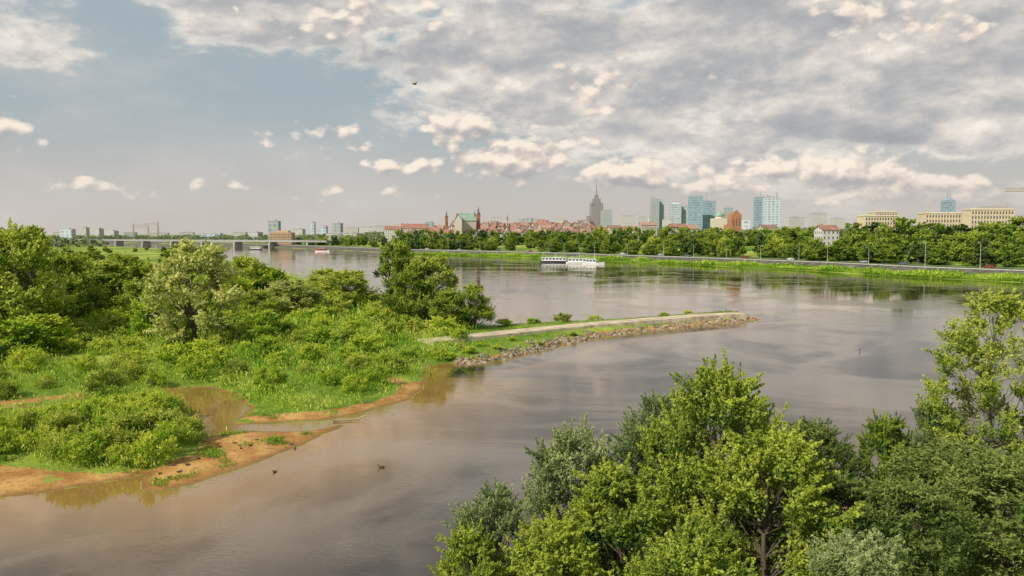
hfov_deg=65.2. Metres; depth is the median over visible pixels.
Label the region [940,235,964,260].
park tree
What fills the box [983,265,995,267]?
car
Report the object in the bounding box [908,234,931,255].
park tree
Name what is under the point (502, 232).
house
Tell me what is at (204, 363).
willow bush
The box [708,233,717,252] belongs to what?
park tree
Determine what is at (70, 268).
willow tree
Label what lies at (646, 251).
park tree
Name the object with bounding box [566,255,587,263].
passenger boat
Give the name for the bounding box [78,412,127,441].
willow bush
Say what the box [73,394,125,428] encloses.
willow bush
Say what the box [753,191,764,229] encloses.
skyscraper
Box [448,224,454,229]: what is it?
house
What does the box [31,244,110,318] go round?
willow tree
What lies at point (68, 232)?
apartment block
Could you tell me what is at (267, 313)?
willow bush
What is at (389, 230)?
house
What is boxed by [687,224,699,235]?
house
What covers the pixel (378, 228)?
apartment block
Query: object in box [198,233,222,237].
apartment block
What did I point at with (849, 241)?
park tree
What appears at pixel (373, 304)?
willow bush
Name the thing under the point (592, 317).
willow bush
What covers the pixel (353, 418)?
driftwood
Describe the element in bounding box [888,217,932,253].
park tree
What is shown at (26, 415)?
willow bush
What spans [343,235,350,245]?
park tree
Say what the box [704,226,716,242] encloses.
park tree
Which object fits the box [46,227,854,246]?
distant woodland
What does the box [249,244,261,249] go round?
barge
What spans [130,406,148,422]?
willow bush
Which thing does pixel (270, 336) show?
willow bush
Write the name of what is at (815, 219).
office block
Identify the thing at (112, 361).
willow bush
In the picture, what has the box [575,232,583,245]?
park tree
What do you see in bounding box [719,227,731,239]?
park tree
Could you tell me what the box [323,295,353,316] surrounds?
willow bush
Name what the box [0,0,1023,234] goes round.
sky
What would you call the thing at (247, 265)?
willow tree
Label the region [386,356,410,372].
willow bush
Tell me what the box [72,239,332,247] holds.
road bridge
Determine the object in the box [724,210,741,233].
brick church
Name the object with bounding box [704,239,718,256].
park tree
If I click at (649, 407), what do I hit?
willow tree
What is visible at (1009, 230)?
park tree
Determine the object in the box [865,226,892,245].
park tree
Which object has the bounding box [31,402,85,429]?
willow bush
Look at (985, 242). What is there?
park tree
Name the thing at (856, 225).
park tree
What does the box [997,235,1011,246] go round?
park tree
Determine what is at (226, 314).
willow bush
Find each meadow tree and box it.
[30,223,47,248]
[82,250,92,259]
[89,251,101,259]
[159,251,172,257]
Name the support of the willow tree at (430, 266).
on the ground at (16, 479)
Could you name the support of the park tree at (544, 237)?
on the ground at (16, 479)
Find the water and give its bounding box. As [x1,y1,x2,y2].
[0,242,1023,575]
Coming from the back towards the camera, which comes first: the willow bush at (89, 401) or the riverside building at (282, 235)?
the riverside building at (282, 235)
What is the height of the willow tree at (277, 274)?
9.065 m
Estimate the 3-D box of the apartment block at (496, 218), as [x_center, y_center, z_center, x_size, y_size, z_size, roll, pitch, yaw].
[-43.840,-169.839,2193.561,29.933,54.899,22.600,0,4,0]
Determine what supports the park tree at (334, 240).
on the grass verge
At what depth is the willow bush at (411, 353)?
111.07 m
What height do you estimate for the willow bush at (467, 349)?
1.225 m
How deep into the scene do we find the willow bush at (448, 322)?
132.49 m
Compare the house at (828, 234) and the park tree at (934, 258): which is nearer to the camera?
the park tree at (934, 258)
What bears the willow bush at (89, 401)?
on the ground at (16, 479)
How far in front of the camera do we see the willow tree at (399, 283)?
145.82 m
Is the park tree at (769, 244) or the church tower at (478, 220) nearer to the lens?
the park tree at (769, 244)
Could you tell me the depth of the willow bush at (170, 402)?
76.80 m
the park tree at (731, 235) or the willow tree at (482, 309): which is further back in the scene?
the park tree at (731, 235)
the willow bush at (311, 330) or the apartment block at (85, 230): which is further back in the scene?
the apartment block at (85, 230)
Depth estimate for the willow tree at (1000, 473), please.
36.23 m
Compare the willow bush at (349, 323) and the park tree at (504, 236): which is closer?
the willow bush at (349, 323)
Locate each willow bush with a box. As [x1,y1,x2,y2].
[0,338,24,361]
[0,365,11,378]
[0,378,19,400]
[0,413,25,437]
[0,426,31,452]
[0,427,8,453]
[5,346,51,372]
[10,407,42,431]
[16,423,59,452]
[24,339,48,352]
[25,348,47,363]
[28,425,88,462]
[30,374,56,389]
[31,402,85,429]
[35,408,76,434]
[36,407,93,443]
[47,401,74,417]
[55,335,82,354]
[57,426,110,465]
[64,316,88,323]
[65,352,104,374]
[66,319,92,336]
[69,400,84,407]
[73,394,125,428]
[77,336,100,348]
[78,365,129,397]
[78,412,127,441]
[80,351,95,360]
[80,370,108,384]
[81,397,103,408]
[84,424,135,457]
[86,337,113,354]
[92,304,106,315]
[92,401,142,431]
[93,308,109,320]
[95,400,122,409]
[97,312,128,335]
[99,306,129,324]
[103,350,141,371]
[103,408,148,442]
[104,393,133,407]
[104,442,137,466]
[106,393,123,404]
[107,306,130,320]
[107,427,144,457]
[113,322,135,338]
[115,334,142,349]
[115,348,148,361]
[115,354,154,381]
[120,337,145,352]
[120,430,180,467]
[125,388,168,411]
[130,388,165,404]
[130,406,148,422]
[132,330,151,340]
[137,406,188,436]
[138,369,167,386]
[144,392,181,411]
[145,419,199,452]
[147,407,178,430]
[151,341,194,367]
[158,330,191,346]
[166,399,186,412]
[166,406,190,417]
[167,413,214,444]
[175,352,216,379]
[180,319,201,333]
[182,341,196,352]
[184,329,193,342]
[188,337,223,359]
[201,346,231,366]
[203,307,218,314]
[205,329,235,348]
[219,322,244,342]
[220,309,238,324]
[220,374,239,385]
[222,356,250,375]
[233,320,260,337]
[236,341,252,352]
[239,310,270,325]
[245,323,276,343]
[246,307,261,313]
[248,335,282,357]
[248,364,290,391]
[250,309,280,322]
[264,319,292,338]
[265,349,293,366]
[267,334,285,345]
[278,319,299,333]
[285,310,299,320]
[288,327,311,345]
[292,307,317,325]
[294,360,317,375]
[296,342,328,363]
[297,324,340,350]
[305,325,322,339]
[308,314,332,328]
[308,316,335,327]
[310,342,328,357]
[315,294,337,308]
[316,305,340,319]
[316,368,343,384]
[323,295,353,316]
[334,327,356,343]
[335,345,362,362]
[335,350,365,367]
[338,352,376,373]
[338,374,365,392]
[339,319,362,332]
[340,315,364,328]
[345,334,385,357]
[346,294,359,308]
[357,363,389,384]
[359,306,377,318]
[363,307,385,324]
[365,334,387,349]
[367,300,385,311]
[371,352,394,364]
[374,317,405,340]
[381,304,400,320]
[384,340,394,346]
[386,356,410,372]
[395,348,419,361]
[396,313,417,325]
[404,317,429,335]
[414,313,428,321]
[423,347,446,357]
[425,315,460,335]
[432,349,449,359]
[437,351,456,360]
[451,327,469,339]
[453,343,465,350]
[462,345,476,353]
[475,342,485,346]
[491,344,501,348]
[494,318,512,325]
[507,336,518,341]
[524,318,541,323]
[552,312,571,321]
[588,315,602,319]
[658,312,669,315]
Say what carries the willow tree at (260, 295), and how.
on the ground at (16, 479)
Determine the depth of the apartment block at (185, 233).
2284.05 m
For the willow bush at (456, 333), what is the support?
on the ground at (16, 479)
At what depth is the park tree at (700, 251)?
536.78 m
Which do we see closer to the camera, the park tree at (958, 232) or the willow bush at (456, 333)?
the willow bush at (456, 333)
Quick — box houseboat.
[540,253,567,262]
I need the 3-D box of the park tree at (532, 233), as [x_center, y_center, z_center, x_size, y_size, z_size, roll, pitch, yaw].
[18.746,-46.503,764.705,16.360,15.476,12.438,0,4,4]
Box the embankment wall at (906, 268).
[101,241,1023,274]
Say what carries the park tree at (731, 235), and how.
on the ground at (16, 479)
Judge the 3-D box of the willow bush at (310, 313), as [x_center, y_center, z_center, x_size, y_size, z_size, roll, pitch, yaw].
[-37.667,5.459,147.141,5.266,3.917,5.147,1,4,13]
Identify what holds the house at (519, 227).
on the ground at (16, 479)
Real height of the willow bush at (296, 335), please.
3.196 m
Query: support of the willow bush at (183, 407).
on the ground at (16, 479)
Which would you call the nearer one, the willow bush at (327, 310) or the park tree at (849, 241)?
the willow bush at (327, 310)
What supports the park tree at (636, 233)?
on the ground at (16, 479)
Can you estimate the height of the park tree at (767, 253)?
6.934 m
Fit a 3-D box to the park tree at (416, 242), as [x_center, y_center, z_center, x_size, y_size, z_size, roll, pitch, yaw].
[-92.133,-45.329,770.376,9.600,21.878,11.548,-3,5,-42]
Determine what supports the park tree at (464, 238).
on the ground at (16, 479)
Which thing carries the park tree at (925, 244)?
on the ground at (16, 479)
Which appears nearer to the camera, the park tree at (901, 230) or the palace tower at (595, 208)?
the park tree at (901, 230)
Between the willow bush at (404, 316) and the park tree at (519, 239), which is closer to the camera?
the willow bush at (404, 316)
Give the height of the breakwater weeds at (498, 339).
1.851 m
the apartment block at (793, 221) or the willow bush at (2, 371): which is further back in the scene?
the apartment block at (793, 221)
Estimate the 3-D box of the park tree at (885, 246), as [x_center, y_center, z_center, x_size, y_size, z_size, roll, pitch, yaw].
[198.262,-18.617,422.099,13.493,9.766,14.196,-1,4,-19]
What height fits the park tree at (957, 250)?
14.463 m
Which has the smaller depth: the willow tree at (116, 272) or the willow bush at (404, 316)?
the willow bush at (404, 316)
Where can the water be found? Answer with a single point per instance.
(844, 352)
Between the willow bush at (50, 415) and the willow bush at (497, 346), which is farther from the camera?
the willow bush at (497, 346)
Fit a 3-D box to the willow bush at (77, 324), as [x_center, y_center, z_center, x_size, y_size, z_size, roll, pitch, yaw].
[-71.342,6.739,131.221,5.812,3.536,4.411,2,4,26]
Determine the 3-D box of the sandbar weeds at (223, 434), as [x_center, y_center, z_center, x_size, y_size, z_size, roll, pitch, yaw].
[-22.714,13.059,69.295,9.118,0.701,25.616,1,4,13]
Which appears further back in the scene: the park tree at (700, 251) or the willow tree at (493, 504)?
the park tree at (700, 251)
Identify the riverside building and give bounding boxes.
[270,230,294,244]
[324,232,357,240]
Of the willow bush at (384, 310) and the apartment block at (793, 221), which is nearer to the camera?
the willow bush at (384, 310)
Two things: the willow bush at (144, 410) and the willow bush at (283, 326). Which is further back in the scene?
the willow bush at (283, 326)
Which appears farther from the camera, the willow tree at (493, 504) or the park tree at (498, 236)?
the park tree at (498, 236)
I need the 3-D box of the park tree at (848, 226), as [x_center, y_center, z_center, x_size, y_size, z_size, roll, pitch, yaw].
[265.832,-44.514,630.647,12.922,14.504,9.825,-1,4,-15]
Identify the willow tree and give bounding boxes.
[0,217,87,332]
[0,250,40,318]
[0,313,83,353]
[0,318,64,359]
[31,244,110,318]
[55,257,101,290]
[64,259,140,313]
[99,250,143,290]
[103,256,180,309]
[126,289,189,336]
[134,236,247,343]
[201,275,255,318]
[224,253,270,289]
[232,287,281,318]
[246,265,292,293]
[256,278,330,313]
[303,265,341,295]
[315,267,382,307]
[372,239,417,309]
[378,260,444,321]
[398,253,458,323]
[426,287,472,322]
[439,477,532,575]
[453,281,498,328]
[519,411,641,567]
[608,388,721,548]
[769,415,871,524]
[774,468,901,574]
[804,527,910,575]
[838,471,984,575]
[876,434,1020,560]
[895,393,968,486]
[918,442,1023,575]
[1000,395,1023,454]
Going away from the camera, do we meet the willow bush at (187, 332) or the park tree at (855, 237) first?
the willow bush at (187, 332)
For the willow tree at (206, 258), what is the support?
on the ground at (16, 479)
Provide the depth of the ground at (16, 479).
81.56 m
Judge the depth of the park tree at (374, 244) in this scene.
916.22 m
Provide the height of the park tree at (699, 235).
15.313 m
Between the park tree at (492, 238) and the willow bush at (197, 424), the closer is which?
the willow bush at (197, 424)
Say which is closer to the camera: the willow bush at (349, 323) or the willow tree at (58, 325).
the willow tree at (58, 325)
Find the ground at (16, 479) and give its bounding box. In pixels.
[0,235,1023,575]
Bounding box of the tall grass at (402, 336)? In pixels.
[0,268,479,473]
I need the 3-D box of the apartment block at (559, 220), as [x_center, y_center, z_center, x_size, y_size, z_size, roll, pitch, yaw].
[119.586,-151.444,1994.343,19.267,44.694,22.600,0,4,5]
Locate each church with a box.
[454,213,461,233]
[457,212,476,231]
[710,209,726,233]
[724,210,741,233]
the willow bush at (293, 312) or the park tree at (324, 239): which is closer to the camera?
the willow bush at (293, 312)
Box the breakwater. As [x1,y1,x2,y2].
[417,312,746,345]
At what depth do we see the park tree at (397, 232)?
806.69 m
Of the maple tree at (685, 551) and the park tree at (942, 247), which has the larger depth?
the park tree at (942, 247)
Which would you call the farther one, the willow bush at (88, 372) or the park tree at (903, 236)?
the park tree at (903, 236)
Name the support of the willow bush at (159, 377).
on the ground at (16, 479)
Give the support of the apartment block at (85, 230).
on the ground at (16, 479)
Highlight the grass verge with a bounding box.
[169,241,1023,269]
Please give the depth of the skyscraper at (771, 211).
2867.95 m
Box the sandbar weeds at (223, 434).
[122,408,339,486]
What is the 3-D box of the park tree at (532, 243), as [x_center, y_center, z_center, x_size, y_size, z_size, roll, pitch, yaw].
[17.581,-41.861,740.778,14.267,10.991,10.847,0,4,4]
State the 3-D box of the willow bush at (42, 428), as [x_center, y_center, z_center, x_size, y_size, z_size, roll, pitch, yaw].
[-37.397,12.102,63.786,3.685,2.503,2.981,0,4,5]
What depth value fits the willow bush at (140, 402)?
74.20 m
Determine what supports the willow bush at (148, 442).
on the ground at (16, 479)
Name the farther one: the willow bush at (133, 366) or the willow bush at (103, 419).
the willow bush at (133, 366)
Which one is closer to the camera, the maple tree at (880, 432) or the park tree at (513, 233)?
the maple tree at (880, 432)
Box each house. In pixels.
[384,225,399,240]
[400,223,425,236]
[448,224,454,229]
[480,224,489,229]
[490,223,498,228]
[499,229,506,240]
[516,223,523,230]
[519,221,528,225]
[519,228,526,235]
[537,223,544,229]
[563,220,569,225]
[580,224,588,228]
[586,224,594,229]
[607,224,620,237]
[620,226,638,240]
[639,221,657,235]
[668,223,687,232]
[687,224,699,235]
[757,224,778,234]
[813,224,839,245]
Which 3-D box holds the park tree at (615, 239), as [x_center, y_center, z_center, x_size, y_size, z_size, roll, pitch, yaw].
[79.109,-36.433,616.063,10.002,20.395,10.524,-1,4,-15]
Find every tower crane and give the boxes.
[129,223,146,239]
[144,223,161,238]
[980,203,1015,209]
[1004,187,1023,191]
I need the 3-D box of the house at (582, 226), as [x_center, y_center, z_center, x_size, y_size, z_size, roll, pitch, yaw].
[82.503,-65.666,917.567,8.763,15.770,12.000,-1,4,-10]
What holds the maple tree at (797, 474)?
on the ground at (16, 479)
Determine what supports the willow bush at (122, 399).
on the ground at (16, 479)
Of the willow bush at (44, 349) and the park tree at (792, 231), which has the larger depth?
the park tree at (792, 231)
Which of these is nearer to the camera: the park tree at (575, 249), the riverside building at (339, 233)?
the park tree at (575, 249)
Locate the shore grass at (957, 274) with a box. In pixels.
[393,251,1023,281]
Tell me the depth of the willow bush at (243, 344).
112.62 m
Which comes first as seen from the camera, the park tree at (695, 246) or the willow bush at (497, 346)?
the willow bush at (497, 346)
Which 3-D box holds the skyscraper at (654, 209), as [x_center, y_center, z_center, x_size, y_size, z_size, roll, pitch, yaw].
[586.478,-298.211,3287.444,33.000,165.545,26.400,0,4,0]
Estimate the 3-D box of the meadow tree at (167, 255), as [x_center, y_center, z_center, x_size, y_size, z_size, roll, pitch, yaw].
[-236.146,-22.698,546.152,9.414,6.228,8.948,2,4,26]
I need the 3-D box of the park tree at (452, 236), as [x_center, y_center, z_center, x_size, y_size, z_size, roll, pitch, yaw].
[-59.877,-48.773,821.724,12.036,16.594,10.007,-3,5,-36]
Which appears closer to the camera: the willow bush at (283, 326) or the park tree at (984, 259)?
the willow bush at (283, 326)
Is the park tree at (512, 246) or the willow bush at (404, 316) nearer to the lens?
the willow bush at (404, 316)
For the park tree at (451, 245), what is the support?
on the grass verge
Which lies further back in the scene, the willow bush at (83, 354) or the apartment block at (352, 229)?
the apartment block at (352, 229)
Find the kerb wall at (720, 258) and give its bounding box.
[158,241,1023,270]
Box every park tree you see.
[313,237,323,244]
[322,237,329,244]
[330,237,337,244]
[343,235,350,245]
[355,235,362,245]
[361,237,366,244]
[371,242,378,246]
[381,237,387,246]
[391,229,400,245]
[397,232,405,244]
[403,232,415,249]
[411,230,421,248]
[418,228,427,241]
[421,229,433,248]
[429,231,438,248]
[435,228,447,248]
[438,232,449,248]
[444,240,456,248]
[448,233,456,241]
[453,230,462,241]
[455,240,467,249]
[461,236,470,249]
[463,242,475,249]
[467,229,475,247]
[472,237,485,248]
[477,230,487,241]
[483,241,494,249]
[486,230,498,242]
[488,236,498,246]
[494,231,500,244]
[500,232,509,243]
[504,238,516,249]
[508,231,517,243]
[515,232,522,243]
[523,231,537,244]
[523,237,536,247]
[535,230,547,240]
[535,232,541,244]
[537,240,548,250]
[541,229,551,242]
[544,238,559,251]
[546,233,552,242]
[547,237,562,250]
[556,234,568,249]
[559,231,570,238]
[563,244,572,251]
[567,234,579,242]
[571,241,580,251]
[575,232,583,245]
[582,236,598,252]
[584,232,591,240]
[587,242,599,252]
[590,230,597,241]
[593,224,606,252]
[598,227,613,249]
[599,240,614,253]
[610,228,622,252]
[616,227,629,251]
[621,239,634,252]
[622,226,633,239]
[624,241,638,254]
[630,226,642,249]
[641,244,657,254]
[643,229,653,243]
[644,235,659,253]
[648,229,657,244]
[657,238,675,252]
[658,226,668,248]
[661,246,671,255]
[663,225,674,242]
[667,243,683,255]
[670,227,682,246]
[676,227,691,242]
[679,237,690,254]
[683,229,696,242]
[686,237,699,255]
[691,232,702,247]
[696,237,710,255]
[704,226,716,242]
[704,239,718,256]
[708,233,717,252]
[712,234,723,242]
[713,227,724,238]
[716,235,731,256]
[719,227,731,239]
[724,234,734,248]
[729,236,747,256]
[735,234,745,247]
[743,230,752,245]
[748,229,761,245]
[752,233,766,252]
[754,228,768,242]
[754,245,770,256]
[759,247,773,257]
[761,235,784,257]
[765,231,779,245]
[773,228,781,238]
[774,241,790,257]
[777,228,801,243]
[780,244,798,259]
[784,238,798,252]
[791,243,806,258]
[796,229,808,246]
[798,236,810,246]
[799,231,813,248]
[802,238,825,260]
[808,226,814,237]
[817,244,832,259]
[826,245,850,260]
[831,240,848,256]
[839,234,864,250]
[839,246,858,259]
[842,222,856,236]
[843,237,852,249]
[846,222,869,239]
[851,249,858,260]
[853,241,865,256]
[856,242,877,256]
[856,244,882,262]
[859,231,872,242]
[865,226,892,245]
[867,221,882,234]
[872,232,883,246]
[874,246,906,262]
[875,237,890,251]
[878,244,905,255]
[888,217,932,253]
[892,228,899,237]
[896,226,910,240]
[900,234,909,252]
[905,243,930,263]
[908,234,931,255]
[910,240,930,261]
[923,248,951,264]
[924,223,938,232]
[924,223,946,246]
[926,245,952,261]
[937,234,954,250]
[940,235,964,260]
[941,226,956,234]
[947,234,974,261]
[953,231,970,241]
[956,223,970,233]
[958,252,976,265]
[964,229,983,255]
[966,226,986,234]
[970,238,992,257]
[973,250,997,265]
[975,222,1006,241]
[981,232,1001,249]
[982,241,1009,262]
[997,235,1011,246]
[998,216,1023,239]
[999,225,1023,256]
[1000,244,1023,266]
[1010,231,1023,258]
[1013,237,1023,259]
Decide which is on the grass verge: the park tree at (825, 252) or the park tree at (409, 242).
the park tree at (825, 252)
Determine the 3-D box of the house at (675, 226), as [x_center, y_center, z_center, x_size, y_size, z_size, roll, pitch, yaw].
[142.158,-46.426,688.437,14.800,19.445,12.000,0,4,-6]
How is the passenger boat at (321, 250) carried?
on the water
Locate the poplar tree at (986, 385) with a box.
[913,284,1023,509]
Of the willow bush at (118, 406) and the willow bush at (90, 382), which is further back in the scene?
the willow bush at (90, 382)
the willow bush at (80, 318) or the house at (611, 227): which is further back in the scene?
the house at (611, 227)
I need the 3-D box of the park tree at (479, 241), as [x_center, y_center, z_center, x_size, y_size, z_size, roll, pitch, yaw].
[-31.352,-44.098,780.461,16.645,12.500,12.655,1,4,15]
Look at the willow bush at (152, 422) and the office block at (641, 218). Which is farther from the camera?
the office block at (641, 218)
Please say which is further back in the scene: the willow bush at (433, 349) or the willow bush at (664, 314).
the willow bush at (664, 314)
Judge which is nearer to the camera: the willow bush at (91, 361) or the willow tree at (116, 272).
the willow bush at (91, 361)
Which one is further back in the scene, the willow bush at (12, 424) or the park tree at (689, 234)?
the park tree at (689, 234)
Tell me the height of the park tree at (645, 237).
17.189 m
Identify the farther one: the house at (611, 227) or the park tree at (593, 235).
the house at (611, 227)
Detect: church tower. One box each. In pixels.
[444,211,447,228]
[476,206,479,228]
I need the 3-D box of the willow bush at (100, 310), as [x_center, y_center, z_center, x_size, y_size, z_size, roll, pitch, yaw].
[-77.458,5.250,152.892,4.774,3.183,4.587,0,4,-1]
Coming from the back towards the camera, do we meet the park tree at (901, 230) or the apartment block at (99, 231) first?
the apartment block at (99, 231)
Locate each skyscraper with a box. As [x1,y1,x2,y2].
[650,195,659,227]
[659,199,664,228]
[669,203,680,223]
[681,205,687,224]
[688,195,702,229]
[702,197,715,229]
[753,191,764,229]
[762,193,780,227]
[940,191,955,211]
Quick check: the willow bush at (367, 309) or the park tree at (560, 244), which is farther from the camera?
the park tree at (560, 244)
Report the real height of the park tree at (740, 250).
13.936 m
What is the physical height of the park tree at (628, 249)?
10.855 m
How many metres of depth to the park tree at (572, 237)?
716.65 m
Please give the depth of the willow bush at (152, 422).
69.37 m
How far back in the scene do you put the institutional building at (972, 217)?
659.70 m
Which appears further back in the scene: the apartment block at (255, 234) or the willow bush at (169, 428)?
the apartment block at (255, 234)
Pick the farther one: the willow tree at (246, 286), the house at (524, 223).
the house at (524, 223)
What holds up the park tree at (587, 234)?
on the ground at (16, 479)
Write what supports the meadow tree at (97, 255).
on the ground at (16, 479)
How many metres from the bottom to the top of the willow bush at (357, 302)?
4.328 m
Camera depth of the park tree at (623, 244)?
607.11 m
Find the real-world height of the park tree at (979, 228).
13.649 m
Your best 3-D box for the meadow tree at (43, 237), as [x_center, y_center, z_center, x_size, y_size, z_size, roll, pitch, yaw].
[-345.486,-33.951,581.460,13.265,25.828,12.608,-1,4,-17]
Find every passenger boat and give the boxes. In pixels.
[315,248,329,251]
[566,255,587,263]
[583,258,603,264]
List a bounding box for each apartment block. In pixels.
[60,228,75,238]
[81,227,89,236]
[95,228,103,236]
[105,230,118,236]
[124,232,137,236]
[150,232,168,237]
[178,232,194,237]
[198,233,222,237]
[232,232,247,236]
[249,232,262,239]
[292,228,304,235]
[310,221,315,234]
[320,225,327,234]
[332,222,342,232]
[345,227,358,232]
[360,226,373,233]
[374,225,384,234]
[425,221,433,225]
[490,216,501,222]
[518,217,532,223]
[556,218,563,222]
[576,219,588,223]
[662,218,670,226]
[741,218,749,230]
[785,216,803,228]
[830,217,844,228]
[1015,214,1023,226]
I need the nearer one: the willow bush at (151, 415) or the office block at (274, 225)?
the willow bush at (151, 415)
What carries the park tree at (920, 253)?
on the grass verge
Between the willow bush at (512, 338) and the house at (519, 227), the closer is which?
the willow bush at (512, 338)
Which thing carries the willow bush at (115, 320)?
on the ground at (16, 479)
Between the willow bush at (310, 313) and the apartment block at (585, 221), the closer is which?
the willow bush at (310, 313)
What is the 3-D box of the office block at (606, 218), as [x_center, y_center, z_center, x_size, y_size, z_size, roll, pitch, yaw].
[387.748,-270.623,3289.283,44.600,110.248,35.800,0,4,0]
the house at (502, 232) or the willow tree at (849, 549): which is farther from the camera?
the house at (502, 232)
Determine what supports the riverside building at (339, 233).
on the ground at (16, 479)
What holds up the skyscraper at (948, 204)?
on the ground at (16, 479)
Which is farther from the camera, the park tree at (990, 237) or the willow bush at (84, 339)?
the park tree at (990, 237)
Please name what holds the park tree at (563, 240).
on the ground at (16, 479)
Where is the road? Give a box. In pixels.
[166,241,1023,269]
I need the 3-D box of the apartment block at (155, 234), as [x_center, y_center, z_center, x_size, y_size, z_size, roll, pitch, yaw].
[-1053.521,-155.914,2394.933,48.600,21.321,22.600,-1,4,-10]
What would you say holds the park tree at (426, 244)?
on the ground at (16, 479)
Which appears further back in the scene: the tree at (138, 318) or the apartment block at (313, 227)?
the apartment block at (313, 227)
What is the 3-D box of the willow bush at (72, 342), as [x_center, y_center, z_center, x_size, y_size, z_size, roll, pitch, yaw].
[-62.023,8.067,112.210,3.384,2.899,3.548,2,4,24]
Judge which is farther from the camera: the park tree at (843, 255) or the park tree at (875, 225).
the park tree at (875, 225)
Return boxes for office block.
[267,219,280,239]
[600,209,611,226]
[621,214,634,225]
[638,215,645,227]
[724,206,732,217]
[808,212,826,227]
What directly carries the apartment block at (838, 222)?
on the ground at (16, 479)
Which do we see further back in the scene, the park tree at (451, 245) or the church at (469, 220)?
the church at (469, 220)
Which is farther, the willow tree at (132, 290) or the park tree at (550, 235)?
the park tree at (550, 235)
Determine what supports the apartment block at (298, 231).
on the ground at (16, 479)
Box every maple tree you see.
[427,518,518,575]
[498,505,613,575]
[542,452,686,575]
[608,515,758,575]
[634,347,807,564]
[667,421,864,575]
[848,408,929,516]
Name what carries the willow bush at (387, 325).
on the ground at (16, 479)
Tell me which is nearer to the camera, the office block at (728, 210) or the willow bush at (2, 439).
the willow bush at (2, 439)
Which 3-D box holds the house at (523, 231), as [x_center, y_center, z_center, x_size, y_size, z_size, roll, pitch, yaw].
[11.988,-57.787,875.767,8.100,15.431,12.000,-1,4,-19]
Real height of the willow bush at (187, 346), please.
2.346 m
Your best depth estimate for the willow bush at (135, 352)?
104.97 m
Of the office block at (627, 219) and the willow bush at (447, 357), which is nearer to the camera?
the willow bush at (447, 357)
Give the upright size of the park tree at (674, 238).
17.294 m
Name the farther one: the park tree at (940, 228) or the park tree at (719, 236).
the park tree at (719, 236)
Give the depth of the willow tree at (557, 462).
39.14 m
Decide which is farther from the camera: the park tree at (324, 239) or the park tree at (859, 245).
the park tree at (324, 239)
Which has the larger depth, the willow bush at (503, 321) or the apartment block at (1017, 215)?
the apartment block at (1017, 215)
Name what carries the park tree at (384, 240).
on the grass verge
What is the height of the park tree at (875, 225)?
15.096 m
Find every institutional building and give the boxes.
[856,215,897,232]
[867,211,897,214]
[917,212,961,228]
[961,208,1014,231]
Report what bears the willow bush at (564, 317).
on the ground at (16, 479)
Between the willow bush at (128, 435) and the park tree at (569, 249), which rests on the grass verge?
the park tree at (569, 249)
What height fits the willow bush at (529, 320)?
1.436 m
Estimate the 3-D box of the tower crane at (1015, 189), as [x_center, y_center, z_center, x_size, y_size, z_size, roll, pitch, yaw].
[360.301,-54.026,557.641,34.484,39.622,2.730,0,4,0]
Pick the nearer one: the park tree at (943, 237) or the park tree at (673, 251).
the park tree at (943, 237)
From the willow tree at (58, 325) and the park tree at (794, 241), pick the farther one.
the park tree at (794, 241)
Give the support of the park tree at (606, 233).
on the grass verge
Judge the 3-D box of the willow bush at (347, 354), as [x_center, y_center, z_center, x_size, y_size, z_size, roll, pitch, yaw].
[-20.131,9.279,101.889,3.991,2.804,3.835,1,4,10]
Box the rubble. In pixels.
[453,310,759,364]
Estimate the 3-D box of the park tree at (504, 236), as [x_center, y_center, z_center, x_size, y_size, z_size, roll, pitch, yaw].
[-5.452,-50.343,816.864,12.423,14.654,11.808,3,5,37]
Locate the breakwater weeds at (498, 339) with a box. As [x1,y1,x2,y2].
[448,312,722,362]
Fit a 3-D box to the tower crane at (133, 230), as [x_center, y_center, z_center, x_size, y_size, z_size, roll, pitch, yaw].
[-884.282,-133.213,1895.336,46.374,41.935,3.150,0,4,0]
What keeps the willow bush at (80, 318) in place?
on the ground at (16, 479)
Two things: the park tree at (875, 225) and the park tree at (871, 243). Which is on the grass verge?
the park tree at (871, 243)
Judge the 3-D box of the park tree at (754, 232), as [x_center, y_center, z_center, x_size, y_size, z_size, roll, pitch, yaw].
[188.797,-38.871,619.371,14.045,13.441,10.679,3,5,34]
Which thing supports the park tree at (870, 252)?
on the grass verge
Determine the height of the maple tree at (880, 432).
7.260 m
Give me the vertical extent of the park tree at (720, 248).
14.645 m
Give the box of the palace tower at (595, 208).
[586,185,602,226]
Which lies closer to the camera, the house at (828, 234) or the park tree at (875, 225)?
the house at (828, 234)
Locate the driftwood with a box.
[332,415,365,422]
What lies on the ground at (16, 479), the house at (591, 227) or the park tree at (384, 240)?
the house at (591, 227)
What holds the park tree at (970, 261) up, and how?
on the grass verge
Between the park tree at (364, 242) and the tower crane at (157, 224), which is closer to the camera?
the park tree at (364, 242)
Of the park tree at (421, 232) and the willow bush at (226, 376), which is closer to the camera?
the willow bush at (226, 376)
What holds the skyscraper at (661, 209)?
on the ground at (16, 479)
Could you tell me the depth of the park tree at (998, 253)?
376.10 m
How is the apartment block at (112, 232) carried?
on the ground at (16, 479)

